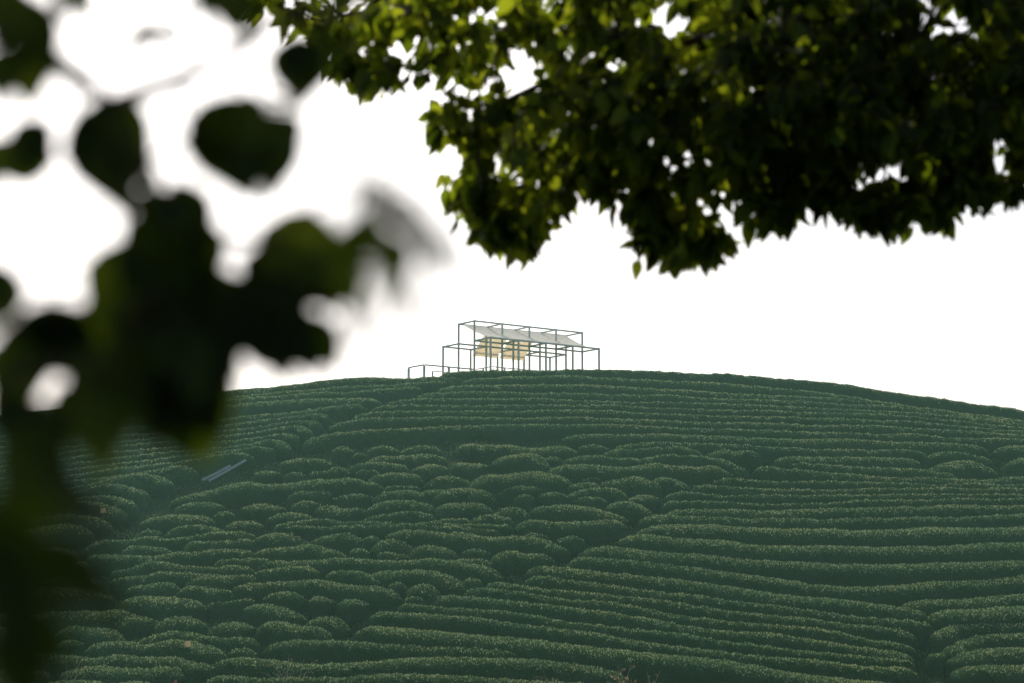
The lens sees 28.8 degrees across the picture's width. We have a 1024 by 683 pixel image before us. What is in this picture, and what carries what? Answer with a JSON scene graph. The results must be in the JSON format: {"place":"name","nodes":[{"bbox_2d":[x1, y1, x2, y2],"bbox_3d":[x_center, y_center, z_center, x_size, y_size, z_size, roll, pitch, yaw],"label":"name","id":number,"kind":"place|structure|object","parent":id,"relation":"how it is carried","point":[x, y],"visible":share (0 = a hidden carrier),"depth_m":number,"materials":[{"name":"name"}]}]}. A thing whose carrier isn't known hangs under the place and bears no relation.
{"place":"outdoors","nodes":[
{"label":"outdoors","id":0,"kind":"place"},
{"bbox_2d":[0,0,1023,410],"label":"sky","id":1,"kind":"structure","parent":0,"point":[924,316],"materials":[{"name":"white"}]},
{"bbox_2d":[81,403,1009,682],"bbox_3d":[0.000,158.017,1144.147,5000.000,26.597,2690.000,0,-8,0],"label":"ground","id":2,"kind":"structure","parent":0,"point":[246,476],"depth_m":119.61,"materials":[{"name":"green plant"}]},
{"bbox_2d":[69,625,126,651],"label":"tea hedge","id":3,"kind":"object","parent":2,"relation":"on","point":[87,636],"visible":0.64,"depth_m":101.58,"materials":[{"name":"green plant"}]},
{"bbox_2d":[0,465,199,491],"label":"tea hedge","id":4,"kind":"object","parent":2,"relation":"on","point":[181,475],"visible":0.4,"depth_m":122.79,"materials":[{"name":"green plant"}]},
{"bbox_2d":[61,610,157,641],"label":"tea hedge","id":5,"kind":"object","parent":2,"relation":"on","point":[140,627],"visible":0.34,"depth_m":102.84,"materials":[{"name":"green plant"}]},
{"bbox_2d":[92,483,151,510],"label":"tea hedge","id":6,"kind":"object","parent":2,"relation":"on","point":[140,499],"visible":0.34,"depth_m":120.29,"materials":[{"name":"green plant"}]},
{"bbox_2d":[59,665,185,682],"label":"tea hedge","id":7,"kind":"object","parent":2,"relation":"on","point":[110,674],"visible":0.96,"depth_m":96.58,"materials":[{"name":"green plant"}]},
{"bbox_2d":[0,451,256,487],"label":"tea hedge","id":8,"kind":"object","parent":2,"relation":"on","point":[216,463],"visible":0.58,"depth_m":123.98,"materials":[{"name":"green plant"}]},
{"bbox_2d":[89,473,175,498],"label":"tea hedge","id":9,"kind":"object","parent":2,"relation":"on","point":[155,487],"visible":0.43,"depth_m":121.80,"materials":[{"name":"green plant"}]},
{"bbox_2d":[55,654,215,682],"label":"tea hedge","id":10,"kind":"object","parent":2,"relation":"on","point":[195,672],"visible":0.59,"depth_m":97.90,"materials":[{"name":"green plant"}]},
{"bbox_2d":[0,446,276,482],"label":"tea hedge","id":11,"kind":"object","parent":2,"relation":"on","point":[262,455],"visible":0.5,"depth_m":124.75,"materials":[{"name":"green plant"}]},
{"bbox_2d":[83,639,227,665],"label":"tea hedge","id":12,"kind":"object","parent":2,"relation":"on","point":[201,653],"visible":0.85,"depth_m":99.31,"materials":[{"name":"green plant"}]},
{"bbox_2d":[124,595,207,622],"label":"tea hedge","id":13,"kind":"object","parent":2,"relation":"on","point":[159,609],"visible":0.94,"depth_m":104.21,"materials":[{"name":"green plant"}]},
{"bbox_2d":[90,531,255,554],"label":"tea hedge","id":14,"kind":"object","parent":2,"relation":"on","point":[111,547],"visible":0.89,"depth_m":112.69,"materials":[{"name":"green plant"}]},
{"bbox_2d":[99,548,253,573],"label":"tea hedge","id":15,"kind":"object","parent":2,"relation":"on","point":[211,557],"visible":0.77,"depth_m":110.25,"materials":[{"name":"green plant"}]},
{"bbox_2d":[139,514,216,534],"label":"tea hedge","id":16,"kind":"object","parent":2,"relation":"on","point":[163,525],"visible":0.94,"depth_m":115.31,"materials":[{"name":"green plant"}]},
{"bbox_2d":[152,616,208,635],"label":"tea hedge","id":17,"kind":"object","parent":2,"relation":"on","point":[185,624],"visible":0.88,"depth_m":102.22,"materials":[{"name":"green plant"}]},
{"bbox_2d":[71,439,293,468],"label":"tea hedge","id":18,"kind":"object","parent":2,"relation":"on","point":[283,451],"visible":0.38,"depth_m":125.50,"materials":[{"name":"green plant"}]},
{"bbox_2d":[112,560,255,578],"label":"tea hedge","id":19,"kind":"object","parent":2,"relation":"on","point":[148,568],"visible":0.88,"depth_m":108.91,"materials":[{"name":"green plant"}]},
{"bbox_2d":[0,403,368,445],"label":"tea hedge","id":20,"kind":"object","parent":2,"relation":"on","point":[343,412],"visible":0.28,"depth_m":131.24,"materials":[{"name":"green plant"}]},
{"bbox_2d":[114,571,256,595],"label":"tea hedge","id":21,"kind":"object","parent":2,"relation":"on","point":[180,580],"visible":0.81,"depth_m":107.86,"materials":[{"name":"green plant"}]},
{"bbox_2d":[70,433,301,462],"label":"tea hedge","id":22,"kind":"object","parent":2,"relation":"on","point":[292,441],"visible":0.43,"depth_m":126.56,"materials":[{"name":"green plant"}]},
{"bbox_2d":[68,425,314,456],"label":"tea hedge","id":23,"kind":"object","parent":2,"relation":"on","point":[304,434],"visible":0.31,"depth_m":127.63,"materials":[{"name":"green plant"}]},
{"bbox_2d":[138,630,261,656],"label":"tea hedge","id":24,"kind":"object","parent":2,"relation":"on","point":[227,645],"visible":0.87,"depth_m":100.19,"materials":[{"name":"green plant"}]},
{"bbox_2d":[74,413,332,445],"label":"tea hedge","id":25,"kind":"object","parent":2,"relation":"on","point":[325,421],"visible":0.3,"depth_m":129.78,"materials":[{"name":"green plant"}]},
{"bbox_2d":[176,585,234,605],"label":"tea hedge","id":26,"kind":"object","parent":2,"relation":"on","point":[205,596],"visible":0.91,"depth_m":105.50,"materials":[{"name":"green plant"}]},
{"bbox_2d":[183,539,257,552],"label":"tea hedge","id":27,"kind":"object","parent":2,"relation":"on","point":[239,544],"visible":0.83,"depth_m":111.61,"materials":[{"name":"green plant"}]},
{"bbox_2d":[0,0,456,682],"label":"broadleaf tree","id":28,"kind":"object","parent":2,"relation":"on","point":[164,330],"visible":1,"depth_m":1.57,"materials":[{"name":"green plant"}]},
{"bbox_2d":[206,598,255,620],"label":"tea bush","id":29,"kind":"object","parent":2,"relation":"on","point":[225,610],"visible":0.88,"depth_m":104.26,"materials":[{"name":"green plant"}]},
{"bbox_2d":[136,397,382,425],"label":"tea hedge","id":30,"kind":"object","parent":2,"relation":"on","point":[274,406],"visible":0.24,"depth_m":132.86,"materials":[{"name":"green plant"}]},
{"bbox_2d":[168,477,363,513],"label":"tea hedge","id":31,"kind":"object","parent":2,"relation":"on","point":[243,493],"visible":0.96,"depth_m":118.61,"materials":[{"name":"green plant"}]},
{"bbox_2d":[241,603,307,627],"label":"tea hedge","id":32,"kind":"object","parent":2,"relation":"on","point":[256,616],"visible":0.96,"depth_m":102.88,"materials":[{"name":"green plant"}]},
{"bbox_2d":[254,565,321,582],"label":"tea hedge","id":33,"kind":"object","parent":2,"relation":"on","point":[289,573],"visible":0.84,"depth_m":107.24,"materials":[{"name":"green plant"}]},
{"bbox_2d":[254,620,332,646],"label":"tea hedge","id":34,"kind":"object","parent":2,"relation":"on","point":[268,633],"visible":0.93,"depth_m":100.66,"materials":[{"name":"green plant"}]},
{"bbox_2d":[254,544,346,561],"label":"tea hedge","id":35,"kind":"object","parent":2,"relation":"on","point":[301,552],"visible":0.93,"depth_m":109.76,"materials":[{"name":"green plant"}]},
{"bbox_2d":[237,386,422,404],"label":"tea hedge","id":36,"kind":"object","parent":2,"relation":"on","point":[386,395],"visible":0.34,"depth_m":134.63,"materials":[{"name":"green plant"}]},
{"bbox_2d":[260,579,403,612],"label":"tea hedge","id":37,"kind":"object","parent":2,"relation":"on","point":[378,599],"visible":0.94,"depth_m":105.08,"materials":[{"name":"green plant"}]},
{"bbox_2d":[237,381,448,398],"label":"tea hedge","id":38,"kind":"object","parent":2,"relation":"on","point":[425,387],"visible":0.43,"depth_m":136.11,"materials":[{"name":"green plant"}]},
{"bbox_2d":[237,376,463,395],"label":"tea hedge","id":39,"kind":"object","parent":2,"relation":"on","point":[370,381],"visible":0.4,"depth_m":137.44,"materials":[{"name":"green plant"}]},
{"bbox_2d":[255,557,503,587],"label":"tea hedge","id":40,"kind":"object","parent":2,"relation":"on","point":[461,572],"visible":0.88,"depth_m":108.09,"materials":[{"name":"green plant"}]},
{"bbox_2d":[261,639,517,664],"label":"tea hedge","id":41,"kind":"object","parent":2,"relation":"on","point":[319,651],"visible":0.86,"depth_m":98.77,"materials":[{"name":"green plant"}]},
{"bbox_2d":[280,522,501,541],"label":"tea hedge","id":42,"kind":"object","parent":2,"relation":"on","point":[312,533],"visible":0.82,"depth_m":112.72,"materials":[{"name":"green plant"}]},
{"bbox_2d":[273,518,514,536],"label":"tea hedge","id":43,"kind":"object","parent":2,"relation":"on","point":[504,529],"visible":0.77,"depth_m":113.40,"materials":[{"name":"green plant"}]},
{"bbox_2d":[207,672,580,682],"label":"tea hedge","id":44,"kind":"object","parent":2,"relation":"on","point":[396,677],"visible":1,"depth_m":95.58,"materials":[{"name":"green plant"}]},
{"bbox_2d":[366,500,435,517],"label":"tea hedge","id":45,"kind":"object","parent":2,"relation":"on","point":[387,507],"visible":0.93,"depth_m":115.41,"materials":[{"name":"green plant"}]},
{"bbox_2d":[366,453,449,470],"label":"tea hedge","id":46,"kind":"object","parent":2,"relation":"on","point":[411,462],"visible":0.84,"depth_m":122.54,"materials":[{"name":"green plant"}]},
{"bbox_2d":[371,569,466,596],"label":"tea hedge","id":47,"kind":"object","parent":2,"relation":"on","point":[445,584],"visible":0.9,"depth_m":106.36,"materials":[{"name":"green plant"}]},
{"bbox_2d":[212,656,628,682],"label":"tea hedge","id":48,"kind":"object","parent":2,"relation":"on","point":[523,669],"visible":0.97,"depth_m":96.56,"materials":[{"name":"green plant"}]},
{"bbox_2d":[429,487,498,510],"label":"tea hedge","id":49,"kind":"object","parent":2,"relation":"on","point":[468,495],"visible":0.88,"depth_m":116.67,"materials":[{"name":"green plant"}]},
{"bbox_2d":[435,502,493,520],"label":"tea hedge","id":50,"kind":"object","parent":2,"relation":"on","point":[468,511],"visible":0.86,"depth_m":115.04,"materials":[{"name":"green plant"}]},
{"bbox_2d":[384,529,570,565],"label":"tea hedge","id":51,"kind":"object","parent":2,"relation":"on","point":[458,543],"visible":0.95,"depth_m":110.61,"materials":[{"name":"green plant"}]},
{"bbox_2d":[489,453,551,474],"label":"tea hedge","id":52,"kind":"object","parent":2,"relation":"on","point":[518,463],"visible":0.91,"depth_m":121.66,"materials":[{"name":"green plant"}]},
{"bbox_2d":[442,320,599,373],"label":"pavilion","id":53,"kind":"structure","parent":2,"relation":"on","point":[493,342],"depth_m":155.09,"materials":[{"name":"grey paint"}]},
{"bbox_2d":[468,471,573,494],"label":"tea hedge","id":54,"kind":"object","parent":2,"relation":"on","point":[543,481],"visible":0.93,"depth_m":118.20,"materials":[{"name":"green plant"}]},
{"bbox_2d":[489,550,555,574],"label":"tea hedge","id":55,"kind":"object","parent":2,"relation":"on","point":[506,562],"visible":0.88,"depth_m":108.49,"materials":[{"name":"green plant"}]},
{"bbox_2d":[474,444,578,464],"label":"tea hedge","id":56,"kind":"object","parent":2,"relation":"on","point":[488,454],"visible":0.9,"depth_m":123.63,"materials":[{"name":"green plant"}]},
{"bbox_2d":[513,519,628,542],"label":"tea hedge","id":57,"kind":"object","parent":2,"relation":"on","point":[595,531],"visible":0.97,"depth_m":112.51,"materials":[{"name":"green plant"}]},
{"bbox_2d":[528,504,628,528],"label":"tea hedge","id":58,"kind":"object","parent":2,"relation":"on","point":[562,513],"visible":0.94,"depth_m":114.36,"materials":[{"name":"green plant"}]},
{"bbox_2d":[353,626,884,682],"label":"tea hedge","id":59,"kind":"object","parent":2,"relation":"on","point":[678,669],"visible":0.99,"depth_m":97.29,"materials":[{"name":"green plant"}]},
{"bbox_2d":[599,476,665,499],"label":"tea hedge","id":60,"kind":"object","parent":2,"relation":"on","point":[632,486],"visible":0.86,"depth_m":118.83,"materials":[{"name":"green plant"}]},
{"bbox_2d":[252,0,1023,281],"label":"broadleaf tree","id":61,"kind":"object","parent":2,"relation":"on","point":[831,108],"visible":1,"depth_m":8.08,"materials":[{"name":"green plant"}]},
{"bbox_2d":[548,462,732,485],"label":"tea hedge","id":62,"kind":"object","parent":2,"relation":"on","point":[691,475],"visible":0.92,"depth_m":120.70,"materials":[{"name":"green plant"}]},
{"bbox_2d":[366,611,918,682],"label":"tea hedge","id":63,"kind":"object","parent":2,"relation":"on","point":[470,625],"visible":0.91,"depth_m":99.14,"materials":[{"name":"green plant"}]},
{"bbox_2d":[602,446,702,459],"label":"tea hedge","id":64,"kind":"object","parent":2,"relation":"on","point":[638,454],"visible":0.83,"depth_m":124.05,"materials":[{"name":"green plant"}]},
{"bbox_2d":[397,603,916,672],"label":"tea hedge","id":65,"kind":"object","parent":2,"relation":"on","point":[688,640],"visible":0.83,"depth_m":99.87,"materials":[{"name":"green plant"}]},
{"bbox_2d":[302,423,1023,456],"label":"tea hedge","id":66,"kind":"object","parent":2,"relation":"on","point":[368,438],"visible":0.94,"depth_m":127.32,"materials":[{"name":"green plant"}]},
{"bbox_2d":[433,595,915,666],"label":"tea hedge","id":67,"kind":"object","parent":2,"relation":"on","point":[592,617],"visible":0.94,"depth_m":101.36,"materials":[{"name":"green plant"}]},
{"bbox_2d":[461,375,888,403],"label":"tea hedge","id":68,"kind":"object","parent":2,"relation":"on","point":[717,387],"visible":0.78,"depth_m":137.47,"materials":[{"name":"green plant"}]},
{"bbox_2d":[327,416,1023,438],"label":"tea hedge","id":69,"kind":"object","parent":2,"relation":"on","point":[377,423],"visible":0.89,"depth_m":128.93,"materials":[{"name":"green plant"}]},
{"bbox_2d":[351,409,1023,434],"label":"tea hedge","id":70,"kind":"object","parent":2,"relation":"on","point":[610,413],"visible":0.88,"depth_m":130.19,"materials":[{"name":"green plant"}]},
{"bbox_2d":[463,587,918,665],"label":"tea hedge","id":71,"kind":"object","parent":2,"relation":"on","point":[819,634],"visible":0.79,"depth_m":101.63,"materials":[{"name":"green plant"}]},
{"bbox_2d":[638,454,749,479],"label":"tea hedge","id":72,"kind":"object","parent":2,"relation":"on","point":[695,461],"visible":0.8,"depth_m":122.72,"materials":[{"name":"green plant"}]},
{"bbox_2d":[370,403,1023,430],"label":"tea hedge","id":73,"kind":"object","parent":2,"relation":"on","point":[678,411],"visible":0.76,"depth_m":131.31,"materials":[{"name":"green plant"}]},
{"bbox_2d":[486,582,918,651],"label":"tea hedge","id":74,"kind":"object","parent":2,"relation":"on","point":[878,633],"visible":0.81,"depth_m":102.59,"materials":[{"name":"green plant"}]},
{"bbox_2d":[387,397,1023,426],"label":"tea hedge","id":75,"kind":"object","parent":2,"relation":"on","point":[481,401],"visible":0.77,"depth_m":132.40,"materials":[{"name":"green plant"}]},
{"bbox_2d":[417,391,1023,424],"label":"tea hedge","id":76,"kind":"object","parent":2,"relation":"on","point":[636,398],"visible":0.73,"depth_m":133.56,"materials":[{"name":"green plant"}]},
{"bbox_2d":[523,566,927,622],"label":"tea hedge","id":77,"kind":"object","parent":2,"relation":"on","point":[820,604],"visible":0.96,"depth_m":105.01,"materials":[{"name":"green plant"}]},
{"bbox_2d":[524,575,934,645],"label":"tea hedge","id":78,"kind":"object","parent":2,"relation":"on","point":[922,633],"visible":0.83,"depth_m":103.67,"materials":[{"name":"green plant"}]},
{"bbox_2d":[437,384,1022,420],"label":"tea hedge","id":79,"kind":"object","parent":2,"relation":"on","point":[573,389],"visible":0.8,"depth_m":135.07,"materials":[{"name":"green plant"}]},
{"bbox_2d":[439,369,1023,419],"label":"tea hedge","id":80,"kind":"object","parent":2,"relation":"on","point":[837,389],"visible":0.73,"depth_m":140.03,"materials":[{"name":"green plant"}]},
{"bbox_2d":[705,449,764,469],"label":"tea hedge","id":81,"kind":"object","parent":2,"relation":"on","point":[747,459],"visible":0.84,"depth_m":123.70,"materials":[{"name":"green plant"}]},
{"bbox_2d":[613,441,926,467],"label":"tea hedge","id":82,"kind":"object","parent":2,"relation":"on","point":[769,454],"visible":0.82,"depth_m":125.05,"materials":[{"name":"green plant"}]},
{"bbox_2d":[561,433,989,459],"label":"tea hedge","id":83,"kind":"object","parent":2,"relation":"on","point":[608,441],"visible":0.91,"depth_m":126.31,"materials":[{"name":"green plant"}]},
{"bbox_2d":[566,556,1023,606],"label":"tea hedge","id":84,"kind":"object","parent":2,"relation":"on","point":[897,595],"visible":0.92,"depth_m":106.94,"materials":[{"name":"green plant"}]},
{"bbox_2d":[578,545,1023,587],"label":"tea hedge","id":85,"kind":"object","parent":2,"relation":"on","point":[849,575],"visible":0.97,"depth_m":108.55,"materials":[{"name":"green plant"}]},
{"bbox_2d":[614,534,1023,564],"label":"tea hedge","id":86,"kind":"object","parent":2,"relation":"on","point":[965,553],"visible":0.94,"depth_m":110.53,"materials":[{"name":"green plant"}]},
{"bbox_2d":[636,513,1023,531],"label":"tea hedge","id":87,"kind":"object","parent":2,"relation":"on","point":[980,521],"visible":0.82,"depth_m":114.94,"materials":[{"name":"green plant"}]},
{"bbox_2d":[637,524,1023,547],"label":"tea hedge","id":88,"kind":"object","parent":2,"relation":"on","point":[935,536],"visible":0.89,"depth_m":112.64,"materials":[{"name":"green plant"}]},
{"bbox_2d":[661,497,1023,514],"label":"tea hedge","id":89,"kind":"object","parent":2,"relation":"on","point":[668,507],"visible":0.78,"depth_m":117.52,"materials":[{"name":"green plant"}]},
{"bbox_2d":[663,490,1023,505],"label":"tea hedge","id":90,"kind":"object","parent":2,"relation":"on","point":[823,498],"visible":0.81,"depth_m":118.03,"materials":[{"name":"green plant"}]},
{"bbox_2d":[665,504,1023,519],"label":"tea hedge","id":91,"kind":"object","parent":2,"relation":"on","point":[938,510],"visible":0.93,"depth_m":116.52,"materials":[{"name":"green plant"}]},
{"bbox_2d":[773,456,921,469],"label":"tea hedge","id":92,"kind":"object","parent":2,"relation":"on","point":[785,462],"visible":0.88,"depth_m":124.04,"materials":[{"name":"green plant"}]},
{"bbox_2d":[691,484,1023,496],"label":"tea hedge","id":93,"kind":"object","parent":2,"relation":"on","point":[723,490],"visible":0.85,"depth_m":119.48,"materials":[{"name":"green plant"}]},
{"bbox_2d":[712,477,1023,490],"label":"tea hedge","id":94,"kind":"object","parent":2,"relation":"on","point":[786,484],"visible":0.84,"depth_m":120.26,"materials":[{"name":"green plant"}]},
{"bbox_2d":[788,462,956,478],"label":"tea hedge","id":95,"kind":"object","parent":2,"relation":"on","point":[893,472],"visible":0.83,"depth_m":122.94,"materials":[{"name":"green plant"}]},
{"bbox_2d":[752,465,1023,485],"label":"tea hedge","id":96,"kind":"object","parent":2,"relation":"on","point":[772,473],"visible":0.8,"depth_m":121.69,"materials":[{"name":"green plant"}]},
{"bbox_2d":[900,593,1023,616],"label":"tea hedge","id":97,"kind":"object","parent":2,"relation":"on","point":[928,607],"visible":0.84,"depth_m":105.68,"materials":[{"name":"green plant"}]},
{"bbox_2d":[928,460,998,480],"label":"tea hedge","id":98,"kind":"object","parent":2,"relation":"on","point":[967,469],"visible":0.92,"depth_m":124.98,"materials":[{"name":"green plant"}]},
{"bbox_2d":[924,605,1023,631],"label":"tea hedge","id":99,"kind":"object","parent":2,"relation":"on","point":[942,619],"visible":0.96,"depth_m":103.54,"materials":[{"name":"green plant"}]},
{"bbox_2d":[926,623,1023,653],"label":"tea hedge","id":100,"kind":"object","parent":2,"relation":"on","point":[939,640],"visible":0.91,"depth_m":102.23,"materials":[{"name":"green plant"}]},
{"bbox_2d":[940,633,1023,660],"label":"tea hedge","id":101,"kind":"object","parent":2,"relation":"on","point":[1000,640],"visible":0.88,"depth_m":101.27,"materials":[{"name":"green plant"}]},
{"bbox_2d":[946,647,1023,674],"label":"tea hedge","id":102,"kind":"object","parent":2,"relation":"on","point":[999,656],"visible":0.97,"depth_m":99.11,"materials":[{"name":"green plant"}]},
{"bbox_2d":[947,663,1023,682],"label":"tea hedge","id":103,"kind":"object","parent":2,"relation":"on","point":[1004,673],"visible":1,"depth_m":97.40,"materials":[{"name":"green plant"}]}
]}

